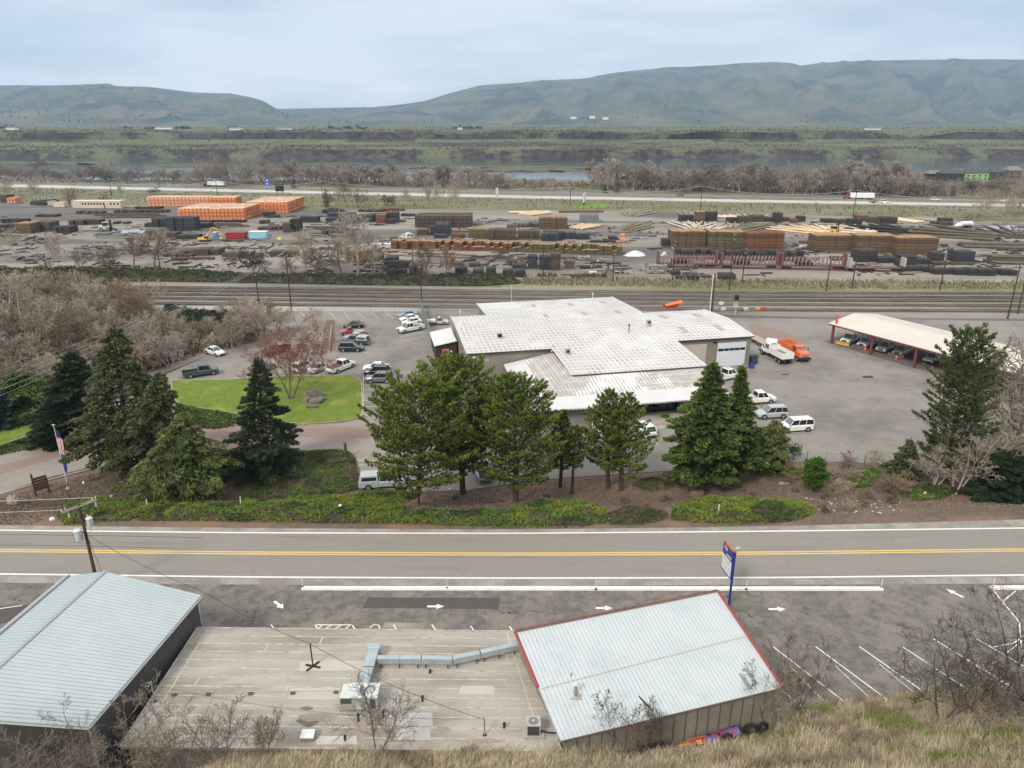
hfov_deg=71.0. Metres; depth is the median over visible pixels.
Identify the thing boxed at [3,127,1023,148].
bank grass
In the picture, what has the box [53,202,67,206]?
beige shed
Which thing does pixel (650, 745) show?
old tyre
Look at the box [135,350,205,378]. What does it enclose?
planting bed
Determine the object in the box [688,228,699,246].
tie stack
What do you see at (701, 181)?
bare tree
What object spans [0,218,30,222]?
tie row
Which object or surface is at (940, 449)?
bare tree
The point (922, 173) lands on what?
island
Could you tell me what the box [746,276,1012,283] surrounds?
wire fence
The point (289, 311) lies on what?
bare tree
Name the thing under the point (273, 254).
tie stack
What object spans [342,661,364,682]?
television antenna
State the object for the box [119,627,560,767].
flat roofed building
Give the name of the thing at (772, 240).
tie stack
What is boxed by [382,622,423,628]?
concrete patch
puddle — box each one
[111,229,145,232]
[971,225,1021,229]
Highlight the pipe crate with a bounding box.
[646,264,667,273]
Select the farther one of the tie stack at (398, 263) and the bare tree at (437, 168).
the bare tree at (437, 168)
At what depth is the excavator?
291.25 m
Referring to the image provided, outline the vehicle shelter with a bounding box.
[823,313,1023,395]
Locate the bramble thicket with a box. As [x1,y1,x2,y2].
[0,264,520,285]
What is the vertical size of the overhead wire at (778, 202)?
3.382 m
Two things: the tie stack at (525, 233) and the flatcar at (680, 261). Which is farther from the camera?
the tie stack at (525, 233)
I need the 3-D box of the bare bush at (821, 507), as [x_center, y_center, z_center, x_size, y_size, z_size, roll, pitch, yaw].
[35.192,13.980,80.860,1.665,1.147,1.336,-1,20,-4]
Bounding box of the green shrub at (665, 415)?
[656,412,673,419]
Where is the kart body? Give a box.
[677,725,740,747]
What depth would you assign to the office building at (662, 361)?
135.72 m
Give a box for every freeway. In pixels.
[0,180,1023,201]
[0,184,1022,206]
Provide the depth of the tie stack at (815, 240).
270.45 m
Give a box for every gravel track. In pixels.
[153,306,426,312]
[722,315,1023,320]
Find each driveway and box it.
[0,419,406,492]
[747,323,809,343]
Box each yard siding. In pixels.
[314,248,596,260]
[384,254,527,260]
[645,266,895,271]
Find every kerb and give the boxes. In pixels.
[0,465,102,494]
[161,355,206,373]
[171,375,362,423]
[293,311,421,312]
[301,586,883,590]
[329,325,339,353]
[363,370,363,414]
[656,424,670,428]
[989,585,1023,589]
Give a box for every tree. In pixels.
[0,169,20,179]
[0,179,12,193]
[0,227,20,250]
[0,269,32,304]
[0,302,33,337]
[0,320,15,349]
[0,331,38,368]
[0,356,19,387]
[0,370,51,424]
[0,392,28,431]
[2,168,24,178]
[7,289,44,322]
[8,331,56,362]
[14,296,73,343]
[14,348,100,451]
[15,267,53,292]
[20,167,38,178]
[22,168,54,178]
[27,180,43,198]
[27,228,67,268]
[29,350,57,375]
[31,276,86,311]
[32,294,86,324]
[34,309,90,349]
[41,167,79,179]
[46,171,67,178]
[54,269,90,296]
[57,324,182,477]
[60,186,81,204]
[60,335,101,365]
[63,276,128,317]
[64,298,102,333]
[67,168,88,179]
[67,243,95,266]
[75,166,119,179]
[76,313,118,344]
[78,319,119,358]
[81,304,136,328]
[81,354,94,389]
[95,243,124,266]
[98,371,185,484]
[100,272,152,308]
[102,167,127,179]
[102,167,144,174]
[102,291,140,322]
[104,339,151,376]
[105,311,169,357]
[107,276,134,293]
[107,411,244,503]
[110,290,151,322]
[112,172,155,181]
[113,234,147,266]
[114,277,167,308]
[116,185,124,196]
[118,169,172,181]
[131,311,172,344]
[132,167,165,180]
[133,327,188,367]
[134,227,180,265]
[138,299,166,316]
[144,170,166,185]
[159,330,188,350]
[161,169,180,181]
[162,315,195,334]
[163,170,184,181]
[179,171,191,185]
[180,169,210,182]
[181,167,223,180]
[181,325,199,343]
[185,155,213,186]
[188,321,207,335]
[195,152,229,186]
[200,316,219,332]
[213,173,231,182]
[213,299,232,314]
[214,153,255,186]
[214,314,251,351]
[217,354,305,486]
[219,251,238,266]
[222,305,246,324]
[223,299,275,339]
[228,291,256,317]
[232,158,259,186]
[232,169,255,181]
[233,296,280,340]
[235,314,341,398]
[250,158,267,180]
[253,167,268,181]
[255,161,268,180]
[257,297,278,322]
[260,166,278,183]
[269,305,294,332]
[270,169,282,181]
[272,160,300,180]
[272,164,294,182]
[272,255,299,273]
[277,159,302,181]
[278,160,291,182]
[282,227,315,273]
[285,164,298,182]
[286,167,308,184]
[300,167,315,184]
[303,247,328,272]
[306,306,330,343]
[310,170,326,180]
[311,160,341,181]
[313,164,329,182]
[318,173,353,185]
[322,188,330,206]
[322,191,335,206]
[324,241,355,273]
[326,161,351,182]
[329,210,379,274]
[330,165,358,183]
[333,180,353,207]
[336,169,352,184]
[347,164,387,183]
[351,188,370,207]
[352,163,383,185]
[354,168,375,183]
[356,231,390,273]
[356,359,479,504]
[365,169,389,184]
[371,164,392,183]
[378,174,388,186]
[379,165,406,186]
[385,162,406,183]
[400,188,410,207]
[405,172,418,184]
[408,164,428,184]
[408,242,436,277]
[415,169,435,185]
[417,351,496,494]
[421,186,437,206]
[422,170,441,187]
[429,164,450,185]
[431,183,444,207]
[432,172,448,185]
[434,246,455,274]
[438,165,455,183]
[446,180,462,207]
[448,170,465,186]
[451,171,465,182]
[456,165,477,185]
[457,173,469,186]
[459,165,477,185]
[462,369,567,501]
[468,167,486,188]
[476,168,491,185]
[479,172,506,188]
[486,172,498,187]
[488,174,509,188]
[495,173,510,186]
[506,174,520,183]
[519,177,531,187]
[522,178,552,188]
[535,179,545,188]
[545,408,577,487]
[546,178,559,189]
[558,424,592,494]
[563,178,575,190]
[574,180,590,189]
[581,387,633,488]
[583,159,598,184]
[588,391,658,490]
[589,163,613,187]
[590,164,618,186]
[592,171,612,188]
[595,158,625,185]
[599,171,628,190]
[608,161,649,187]
[613,174,619,192]
[617,169,632,187]
[622,160,652,187]
[625,160,661,187]
[625,165,659,188]
[626,164,644,189]
[639,165,684,189]
[643,167,664,190]
[643,170,658,189]
[661,359,752,486]
[664,174,675,187]
[670,168,706,192]
[672,167,694,188]
[674,176,688,191]
[681,163,724,190]
[683,170,711,190]
[687,173,740,191]
[691,172,718,191]
[700,163,727,187]
[709,362,774,476]
[717,167,733,189]
[722,163,752,189]
[723,164,758,190]
[725,167,745,191]
[728,172,750,192]
[739,163,763,190]
[744,165,788,193]
[744,172,767,192]
[752,420,791,477]
[761,177,773,192]
[765,169,795,192]
[766,166,783,190]
[771,160,801,188]
[778,176,800,193]
[779,173,795,191]
[784,162,816,190]
[787,441,806,459]
[789,168,815,193]
[791,170,815,193]
[799,169,827,194]
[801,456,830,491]
[810,171,829,194]
[813,165,836,193]
[819,174,854,193]
[823,161,872,192]
[825,166,859,194]
[827,160,870,191]
[837,170,865,192]
[840,159,865,191]
[842,159,879,191]
[848,167,878,192]
[851,163,881,192]
[860,166,907,195]
[863,169,935,194]
[867,170,910,192]
[870,160,898,192]
[871,167,897,193]
[881,159,908,180]
[881,438,925,482]
[882,175,902,195]
[886,170,920,195]
[892,162,918,186]
[894,169,922,189]
[896,164,942,194]
[901,175,935,196]
[901,179,926,196]
[908,437,974,486]
[911,322,1009,484]
[915,416,1015,494]
[923,329,1023,468]
[927,179,942,193]
[928,178,950,192]
[935,183,947,195]
[940,182,957,195]
[941,176,966,195]
[944,183,960,194]
[951,448,1023,504]
[952,395,1023,479]
[958,177,1007,192]
[959,180,979,191]
[967,175,983,191]
[968,177,1009,191]
[972,187,1004,219]
[987,404,1023,455]
[993,184,1010,197]
[994,173,1023,191]
[994,195,1023,223]
[1009,199,1023,222]
[1010,181,1022,197]
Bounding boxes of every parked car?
[204,345,225,356]
[248,362,276,370]
[307,362,330,373]
[342,320,364,328]
[343,332,366,337]
[362,361,389,369]
[397,310,417,316]
[399,313,418,320]
[401,317,421,323]
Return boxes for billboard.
[275,184,283,192]
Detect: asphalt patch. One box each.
[0,604,29,623]
[363,597,499,608]
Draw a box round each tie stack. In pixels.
[0,222,12,232]
[2,194,13,201]
[2,222,17,232]
[8,224,14,232]
[12,197,22,202]
[13,221,27,232]
[18,221,33,233]
[24,221,41,233]
[40,220,53,230]
[44,220,59,230]
[51,225,63,232]
[57,225,69,231]
[63,225,78,232]
[68,219,76,224]
[78,219,88,224]
[85,219,105,223]
[144,222,151,226]
[147,196,151,205]
[150,196,156,205]
[151,217,162,226]
[154,195,214,195]
[154,196,159,205]
[158,196,164,205]
[159,217,166,226]
[162,196,168,205]
[165,216,172,230]
[166,196,172,205]
[167,231,181,237]
[169,216,177,230]
[170,196,175,205]
[174,196,178,205]
[174,216,181,230]
[176,234,188,238]
[177,208,181,215]
[178,196,183,205]
[178,216,184,230]
[179,248,191,252]
[181,196,186,205]
[181,207,188,215]
[182,203,260,218]
[182,216,189,230]
[185,196,191,205]
[185,207,192,215]
[186,216,193,230]
[187,234,202,238]
[189,196,195,204]
[189,208,193,215]
[190,216,200,230]
[193,207,198,215]
[194,247,213,255]
[197,207,203,219]
[200,207,206,219]
[200,222,212,227]
[205,196,211,202]
[205,207,211,219]
[209,208,213,219]
[209,247,224,254]
[212,196,241,202]
[212,208,217,219]
[216,208,221,219]
[220,207,226,219]
[224,207,230,219]
[228,207,234,219]
[232,197,238,202]
[232,207,238,218]
[236,207,241,219]
[240,207,247,219]
[251,197,303,211]
[259,201,265,212]
[263,201,267,211]
[263,211,275,215]
[267,201,271,210]
[269,249,279,256]
[270,201,275,210]
[274,201,278,212]
[276,249,285,256]
[277,201,282,212]
[281,201,284,212]
[282,222,291,231]
[284,201,290,212]
[289,218,295,230]
[289,249,299,256]
[294,218,302,230]
[300,215,309,221]
[308,216,319,221]
[325,217,336,220]
[327,212,337,216]
[337,215,345,223]
[346,249,352,261]
[347,214,357,223]
[352,248,359,261]
[358,214,366,221]
[358,249,365,261]
[364,248,372,261]
[365,214,375,221]
[375,253,383,261]
[376,214,386,222]
[384,256,391,264]
[386,212,391,217]
[386,218,396,223]
[391,240,397,248]
[391,255,398,259]
[392,211,399,219]
[395,260,403,267]
[400,241,407,248]
[403,260,411,267]
[409,262,415,273]
[413,242,419,248]
[415,214,420,226]
[415,262,422,273]
[417,213,472,223]
[417,228,428,234]
[419,214,424,226]
[424,214,429,226]
[429,214,434,226]
[430,225,436,234]
[434,214,438,224]
[434,223,441,232]
[434,233,446,237]
[436,221,450,231]
[438,214,443,220]
[442,223,449,234]
[443,214,448,220]
[448,214,452,226]
[451,232,463,237]
[452,214,457,226]
[452,261,462,265]
[455,266,467,274]
[457,214,462,227]
[462,214,466,226]
[467,214,471,226]
[468,227,473,237]
[469,261,479,266]
[473,227,478,238]
[473,268,483,275]
[479,227,483,238]
[484,227,488,238]
[486,266,495,275]
[489,228,494,239]
[494,227,499,239]
[500,228,504,239]
[503,268,513,275]
[505,228,509,239]
[510,228,515,239]
[512,263,526,268]
[514,268,525,276]
[518,229,522,238]
[523,229,528,238]
[528,254,537,267]
[529,229,533,238]
[534,229,539,238]
[539,216,544,228]
[539,254,549,269]
[541,232,549,240]
[545,216,550,228]
[549,232,557,240]
[550,216,555,228]
[550,252,560,269]
[556,216,561,228]
[558,231,563,237]
[561,216,567,228]
[564,232,570,238]
[565,259,573,268]
[570,231,576,238]
[577,232,583,238]
[583,233,588,238]
[608,235,617,239]
[660,238,668,245]
[668,229,678,246]
[670,270,680,274]
[675,275,699,278]
[676,229,685,246]
[678,214,686,220]
[683,229,692,246]
[685,214,693,220]
[686,274,699,279]
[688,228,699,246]
[694,211,704,221]
[697,229,706,246]
[700,274,711,277]
[705,211,717,220]
[705,229,717,248]
[713,229,724,248]
[717,272,735,279]
[721,229,731,247]
[726,217,738,222]
[727,229,739,247]
[734,229,744,248]
[737,215,751,222]
[742,230,754,249]
[749,230,762,249]
[750,214,764,221]
[756,230,769,249]
[764,217,772,221]
[764,230,776,249]
[771,230,784,249]
[772,212,782,222]
[789,218,798,222]
[795,215,805,221]
[807,233,822,250]
[815,232,829,250]
[820,218,834,222]
[822,232,836,250]
[831,233,843,250]
[835,232,850,250]
[842,232,853,250]
[845,218,856,224]
[849,233,864,248]
[851,248,868,261]
[853,214,868,220]
[854,218,862,224]
[855,232,870,247]
[863,248,877,261]
[865,217,879,222]
[865,233,877,248]
[871,233,884,252]
[876,233,890,252]
[876,255,889,262]
[879,216,890,223]
[883,233,896,252]
[884,255,894,262]
[887,216,897,223]
[890,236,905,253]
[894,254,917,265]
[897,235,912,253]
[897,265,911,271]
[904,235,919,254]
[908,265,921,271]
[911,235,926,254]
[916,257,923,263]
[917,265,929,271]
[918,235,933,254]
[919,257,930,263]
[926,235,939,250]
[926,251,944,260]
[928,267,942,273]
[937,217,953,221]
[939,267,952,273]
[947,249,966,261]
[949,267,961,274]
[957,267,968,274]
[959,249,975,261]
[963,267,977,274]
[973,267,987,275]
[981,267,996,275]
[994,268,1008,274]
[1004,268,1017,275]
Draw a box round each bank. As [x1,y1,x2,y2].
[0,125,1023,156]
[103,280,500,286]
[162,304,246,325]
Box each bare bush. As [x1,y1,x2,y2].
[0,360,27,379]
[4,311,22,322]
[8,343,47,354]
[22,359,61,372]
[39,326,67,337]
[81,343,105,360]
[139,350,167,368]
[147,187,159,194]
[158,307,182,321]
[172,319,195,334]
[192,331,225,352]
[225,329,257,343]
[226,244,271,273]
[378,193,396,205]
[379,258,406,275]
[619,495,630,503]
[637,498,655,507]
[658,491,671,500]
[661,479,672,485]
[748,488,755,495]
[782,470,796,481]
[818,502,831,511]
[820,489,830,498]
[824,476,855,494]
[826,471,845,481]
[839,450,858,467]
[841,497,857,510]
[845,467,865,480]
[857,487,875,498]
[857,495,870,506]
[862,447,890,468]
[873,473,897,493]
[883,493,899,503]
[888,470,917,493]
[909,462,933,480]
[960,211,984,220]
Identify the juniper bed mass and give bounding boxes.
[0,436,55,452]
[178,406,233,427]
[852,468,882,486]
[906,484,950,499]
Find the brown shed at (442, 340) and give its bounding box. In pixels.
[430,327,456,359]
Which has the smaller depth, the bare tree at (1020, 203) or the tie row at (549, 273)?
the tie row at (549, 273)
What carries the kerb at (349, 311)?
on the parking lot
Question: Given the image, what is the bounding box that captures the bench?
[306,404,317,407]
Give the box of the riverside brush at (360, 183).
[0,178,1023,196]
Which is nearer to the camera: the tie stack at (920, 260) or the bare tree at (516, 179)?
the tie stack at (920, 260)
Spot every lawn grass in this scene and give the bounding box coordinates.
[0,425,28,442]
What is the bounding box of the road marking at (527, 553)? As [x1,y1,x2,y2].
[0,527,1023,578]
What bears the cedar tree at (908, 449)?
on the ground at (858, 516)
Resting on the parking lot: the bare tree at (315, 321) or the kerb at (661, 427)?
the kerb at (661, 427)
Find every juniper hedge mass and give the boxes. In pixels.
[59,492,429,522]
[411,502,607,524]
[674,498,810,521]
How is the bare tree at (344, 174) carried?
on the ground at (858, 516)
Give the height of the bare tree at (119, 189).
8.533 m
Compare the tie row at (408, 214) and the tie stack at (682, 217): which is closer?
the tie stack at (682, 217)
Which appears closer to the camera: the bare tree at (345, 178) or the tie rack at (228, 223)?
the tie rack at (228, 223)
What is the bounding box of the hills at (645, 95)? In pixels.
[279,58,1023,124]
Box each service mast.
[147,681,156,702]
[480,717,486,736]
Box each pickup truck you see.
[181,363,218,378]
[261,343,289,355]
[325,358,355,373]
[340,326,364,335]
[341,334,370,344]
[358,470,404,490]
[396,321,424,333]
[425,316,448,325]
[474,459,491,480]
[721,366,739,379]
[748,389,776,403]
[836,332,861,345]
[852,336,878,349]
[875,340,896,353]
[887,344,913,358]
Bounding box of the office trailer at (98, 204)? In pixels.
[72,200,125,208]
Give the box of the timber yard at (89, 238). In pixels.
[0,203,1023,281]
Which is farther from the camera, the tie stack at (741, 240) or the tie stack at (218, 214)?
the tie stack at (218, 214)
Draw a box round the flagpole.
[53,424,70,488]
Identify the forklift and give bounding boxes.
[98,220,117,231]
[827,223,839,232]
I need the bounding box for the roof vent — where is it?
[299,729,314,741]
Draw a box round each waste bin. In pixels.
[748,363,754,368]
[749,355,758,363]
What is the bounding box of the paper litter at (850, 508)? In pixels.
[805,498,901,513]
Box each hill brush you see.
[0,86,311,123]
[287,62,1023,123]
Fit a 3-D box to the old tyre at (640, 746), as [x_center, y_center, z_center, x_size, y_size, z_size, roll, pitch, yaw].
[8.300,23.771,46.466,0.920,0.906,0.240,-12,23,-31]
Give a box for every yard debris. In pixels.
[0,214,1023,277]
[0,215,1023,275]
[0,216,1023,276]
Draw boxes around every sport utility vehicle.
[292,360,312,372]
[338,341,363,351]
[363,364,390,374]
[364,369,393,383]
[632,420,657,437]
[754,403,789,419]
[781,415,814,432]
[879,199,889,202]
[922,352,940,363]
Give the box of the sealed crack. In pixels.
[0,534,202,548]
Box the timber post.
[344,441,347,456]
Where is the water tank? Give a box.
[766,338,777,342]
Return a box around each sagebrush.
[458,743,479,759]
[721,745,745,766]
[807,707,827,719]
[817,750,844,767]
[847,726,872,742]
[861,698,892,714]
[888,724,919,743]
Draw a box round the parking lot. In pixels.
[0,311,1023,492]
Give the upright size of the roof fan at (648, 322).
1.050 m
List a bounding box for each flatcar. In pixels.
[656,251,718,266]
[719,251,779,267]
[779,252,847,268]
[846,257,906,270]
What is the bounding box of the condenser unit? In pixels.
[522,716,556,738]
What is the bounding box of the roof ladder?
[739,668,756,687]
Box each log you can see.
[326,210,345,211]
[530,212,552,215]
[559,211,602,212]
[581,225,601,229]
[632,224,651,228]
[635,226,654,230]
[667,222,687,228]
[671,220,691,227]
[698,221,715,227]
[738,224,766,229]
[747,225,771,229]
[766,228,812,233]
[770,226,823,231]
[777,225,824,231]
[789,224,826,231]
[802,224,829,232]
[820,227,872,232]
[839,225,876,232]
[841,230,900,234]
[843,227,903,232]
[848,224,907,230]
[851,226,905,232]
[872,222,908,229]
[897,219,916,222]
[901,233,994,240]
[906,227,997,235]
[906,230,997,237]
[907,217,935,220]
[908,232,986,237]
[911,229,998,237]
[919,226,998,237]
[927,223,1000,235]
[959,241,1023,243]
[961,242,1023,245]
[962,244,1023,246]
[963,245,1023,248]
[971,226,1008,237]
[981,224,1014,235]
[987,254,1023,256]
[989,257,1023,260]
[990,260,1023,262]
[991,255,1023,257]
[993,223,1017,233]
[994,261,1023,264]
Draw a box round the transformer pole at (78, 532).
[60,496,96,572]
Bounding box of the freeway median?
[12,183,1023,203]
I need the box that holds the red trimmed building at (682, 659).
[514,589,783,751]
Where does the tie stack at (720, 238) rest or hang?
on the timber yard at (89, 238)
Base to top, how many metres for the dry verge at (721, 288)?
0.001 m
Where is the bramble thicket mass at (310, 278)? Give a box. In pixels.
[6,267,520,285]
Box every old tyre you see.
[634,745,644,755]
[644,743,656,754]
[652,740,665,750]
[720,733,732,743]
[742,723,758,735]
[757,721,767,733]
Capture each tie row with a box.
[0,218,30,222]
[35,214,61,216]
[75,210,106,213]
[114,209,170,212]
[134,206,163,208]
[162,252,194,256]
[171,256,214,259]
[200,219,246,221]
[257,225,282,229]
[259,219,269,223]
[322,229,342,234]
[358,208,385,211]
[381,207,404,210]
[401,213,415,215]
[512,222,538,226]
[537,272,556,276]
[570,272,606,277]
[580,265,601,268]
[590,239,615,242]
[829,256,850,260]
[833,218,845,222]
[929,221,953,224]
[930,261,948,264]
[949,262,975,264]
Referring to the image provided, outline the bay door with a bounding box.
[716,341,746,365]
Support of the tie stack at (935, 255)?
on the timber yard at (89, 238)
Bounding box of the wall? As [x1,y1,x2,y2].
[683,344,706,362]
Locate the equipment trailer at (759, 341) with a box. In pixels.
[751,335,765,345]
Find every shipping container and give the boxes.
[225,232,246,238]
[248,231,268,238]
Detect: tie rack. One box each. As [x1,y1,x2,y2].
[95,214,165,215]
[102,216,169,217]
[213,223,241,224]
[213,224,249,226]
[305,226,338,227]
[312,227,332,229]
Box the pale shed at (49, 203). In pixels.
[47,201,56,205]
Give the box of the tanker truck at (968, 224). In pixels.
[954,221,972,227]
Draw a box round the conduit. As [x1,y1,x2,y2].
[164,690,340,692]
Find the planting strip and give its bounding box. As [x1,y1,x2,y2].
[320,320,334,353]
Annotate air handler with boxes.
[339,683,382,711]
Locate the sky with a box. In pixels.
[0,0,1023,108]
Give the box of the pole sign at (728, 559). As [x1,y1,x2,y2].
[721,540,740,605]
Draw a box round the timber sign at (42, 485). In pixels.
[30,473,50,496]
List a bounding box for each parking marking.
[0,589,1022,705]
[299,312,812,470]
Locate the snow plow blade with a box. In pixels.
[663,300,682,311]
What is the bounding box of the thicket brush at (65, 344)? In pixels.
[0,269,265,401]
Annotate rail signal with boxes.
[733,295,738,311]
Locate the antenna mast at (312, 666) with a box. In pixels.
[305,644,320,670]
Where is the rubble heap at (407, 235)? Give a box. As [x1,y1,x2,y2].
[399,232,415,237]
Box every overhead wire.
[0,254,280,395]
[0,254,281,389]
[1,255,277,370]
[2,253,281,382]
[2,256,277,376]
[15,182,108,188]
[88,535,200,590]
[151,684,427,718]
[157,248,405,252]
[202,591,309,643]
[216,180,320,185]
[220,187,319,192]
[310,643,478,717]
[321,181,567,189]
[325,188,557,196]
[571,186,700,192]
[574,194,699,199]
[703,186,856,194]
[703,194,850,202]
[839,246,946,257]
[857,190,1023,200]
[859,199,1022,208]
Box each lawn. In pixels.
[0,423,32,444]
[172,375,361,423]
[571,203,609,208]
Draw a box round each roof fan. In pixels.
[497,332,502,338]
[564,348,570,354]
[645,319,651,325]
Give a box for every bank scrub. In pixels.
[0,125,1021,134]
[0,128,1023,139]
[0,143,1023,155]
[4,137,1020,144]
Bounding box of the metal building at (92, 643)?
[0,570,202,767]
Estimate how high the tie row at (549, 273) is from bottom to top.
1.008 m
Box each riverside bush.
[8,166,39,178]
[27,159,47,167]
[65,166,100,181]
[89,169,118,181]
[120,174,144,182]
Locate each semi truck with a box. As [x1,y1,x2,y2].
[204,181,225,186]
[843,192,874,199]
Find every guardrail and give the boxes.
[0,182,1023,202]
[10,179,1023,198]
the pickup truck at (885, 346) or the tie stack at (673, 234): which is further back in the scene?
the tie stack at (673, 234)
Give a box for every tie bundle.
[400,238,513,246]
[431,241,436,248]
[437,240,442,248]
[445,241,450,249]
[454,241,458,249]
[458,241,463,249]
[467,241,472,249]
[485,242,490,250]
[494,242,499,250]
[503,242,507,251]
[508,242,512,250]
[514,241,621,252]
[520,242,525,251]
[529,243,533,251]
[533,243,538,251]
[538,243,542,251]
[546,243,551,252]
[551,243,555,251]
[559,244,564,252]
[568,244,572,253]
[576,244,581,253]
[599,245,603,253]
[603,245,607,253]
[608,245,612,254]
[616,245,621,254]
[675,248,804,255]
[681,249,686,257]
[686,249,690,257]
[691,250,696,258]
[700,250,705,258]
[710,250,715,258]
[725,250,730,258]
[735,251,741,259]
[745,251,751,259]
[755,251,761,259]
[790,252,796,259]
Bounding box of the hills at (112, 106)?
[0,84,313,124]
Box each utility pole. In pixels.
[255,275,259,303]
[283,250,291,307]
[419,267,421,301]
[542,244,543,278]
[612,254,615,281]
[672,240,676,279]
[711,273,715,311]
[728,234,735,289]
[741,247,746,283]
[826,257,831,290]
[851,244,859,288]
[939,245,949,289]
[1007,264,1021,318]
[1017,287,1023,313]
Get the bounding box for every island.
[0,161,121,164]
[0,175,92,179]
[145,164,245,166]
[300,163,370,164]
[379,165,615,168]
[442,168,576,171]
[624,169,760,171]
[916,168,1023,176]
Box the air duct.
[358,641,517,682]
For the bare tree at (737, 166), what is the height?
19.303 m
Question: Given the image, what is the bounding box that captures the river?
[0,157,1023,179]
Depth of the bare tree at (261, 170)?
576.02 m
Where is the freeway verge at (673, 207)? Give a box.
[0,188,1023,221]
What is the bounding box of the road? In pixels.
[0,527,1023,578]
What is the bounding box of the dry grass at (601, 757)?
[195,683,1023,767]
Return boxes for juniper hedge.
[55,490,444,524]
[407,497,610,527]
[605,504,670,524]
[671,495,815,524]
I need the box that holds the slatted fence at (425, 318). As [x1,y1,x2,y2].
[420,298,430,339]
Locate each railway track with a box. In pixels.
[22,301,1023,312]
[46,292,1023,301]
[72,288,1023,298]
[76,296,1023,306]
[125,286,1023,294]
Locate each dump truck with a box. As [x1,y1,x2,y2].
[759,342,794,363]
[778,339,810,361]
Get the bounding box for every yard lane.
[0,205,326,217]
[96,234,371,244]
[299,229,667,234]
[533,220,906,226]
[622,247,986,257]
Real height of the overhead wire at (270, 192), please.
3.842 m
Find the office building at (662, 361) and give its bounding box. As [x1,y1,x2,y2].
[450,296,754,425]
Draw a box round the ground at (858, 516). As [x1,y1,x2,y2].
[0,180,1023,767]
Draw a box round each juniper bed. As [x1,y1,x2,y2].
[0,439,31,454]
[175,404,236,429]
[182,463,231,484]
[188,491,215,498]
[218,448,361,500]
[372,488,420,498]
[632,476,675,491]
[785,466,803,479]
[849,466,884,489]
[902,481,954,500]
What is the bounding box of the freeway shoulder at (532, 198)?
[6,187,1009,206]
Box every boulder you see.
[6,494,21,504]
[301,396,311,402]
[305,389,318,397]
[311,397,321,404]
[315,389,323,395]
[318,396,325,401]
[483,500,494,502]
[689,489,703,497]
[738,487,745,491]
[778,482,790,484]
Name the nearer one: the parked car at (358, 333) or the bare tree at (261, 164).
the parked car at (358, 333)
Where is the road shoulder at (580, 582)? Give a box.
[0,519,1023,585]
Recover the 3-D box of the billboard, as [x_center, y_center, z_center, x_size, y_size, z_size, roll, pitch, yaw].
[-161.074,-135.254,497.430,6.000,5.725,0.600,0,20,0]
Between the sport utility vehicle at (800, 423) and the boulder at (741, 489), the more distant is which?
the sport utility vehicle at (800, 423)
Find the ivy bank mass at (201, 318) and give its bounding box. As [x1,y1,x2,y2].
[166,307,238,329]
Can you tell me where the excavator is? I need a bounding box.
[197,227,222,241]
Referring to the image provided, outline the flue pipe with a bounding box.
[570,681,581,699]
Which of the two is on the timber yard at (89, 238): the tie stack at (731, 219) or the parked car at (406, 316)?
the tie stack at (731, 219)
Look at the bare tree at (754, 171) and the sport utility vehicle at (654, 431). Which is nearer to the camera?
the sport utility vehicle at (654, 431)
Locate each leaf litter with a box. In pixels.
[0,470,234,524]
[4,304,198,391]
[404,464,994,511]
[810,496,1023,521]
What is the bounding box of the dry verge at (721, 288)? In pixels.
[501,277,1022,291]
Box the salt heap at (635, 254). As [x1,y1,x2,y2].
[623,250,644,256]
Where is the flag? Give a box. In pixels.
[55,429,63,453]
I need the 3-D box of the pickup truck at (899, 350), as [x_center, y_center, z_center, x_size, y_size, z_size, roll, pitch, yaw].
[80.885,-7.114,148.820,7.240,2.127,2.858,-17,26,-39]
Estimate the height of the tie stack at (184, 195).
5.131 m
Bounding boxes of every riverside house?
[923,170,939,179]
[935,169,965,181]
[962,169,989,180]
[987,168,1005,179]
[1003,166,1023,178]
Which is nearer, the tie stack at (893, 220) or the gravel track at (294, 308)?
the gravel track at (294, 308)
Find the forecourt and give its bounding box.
[0,583,1023,767]
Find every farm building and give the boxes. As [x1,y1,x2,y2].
[5,127,18,129]
[155,126,173,129]
[229,127,242,129]
[275,127,292,129]
[864,127,880,129]
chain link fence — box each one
[298,306,418,312]
[792,451,892,464]
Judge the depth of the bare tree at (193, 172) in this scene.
598.14 m
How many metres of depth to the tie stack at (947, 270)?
228.64 m
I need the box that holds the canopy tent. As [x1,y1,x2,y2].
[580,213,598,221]
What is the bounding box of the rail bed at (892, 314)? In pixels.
[3,283,1023,318]
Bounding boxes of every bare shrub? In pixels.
[0,726,90,767]
[31,693,121,767]
[59,686,190,767]
[123,668,240,767]
[151,695,265,767]
[246,703,286,755]
[322,666,426,767]
[591,689,656,754]
[637,694,671,742]
[741,654,808,732]
[762,626,841,716]
[888,646,1023,722]
[896,612,1023,715]
[924,578,1023,714]
[938,647,1023,731]
[962,586,1023,705]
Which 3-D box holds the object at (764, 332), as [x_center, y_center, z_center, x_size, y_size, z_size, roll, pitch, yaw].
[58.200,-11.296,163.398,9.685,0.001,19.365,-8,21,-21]

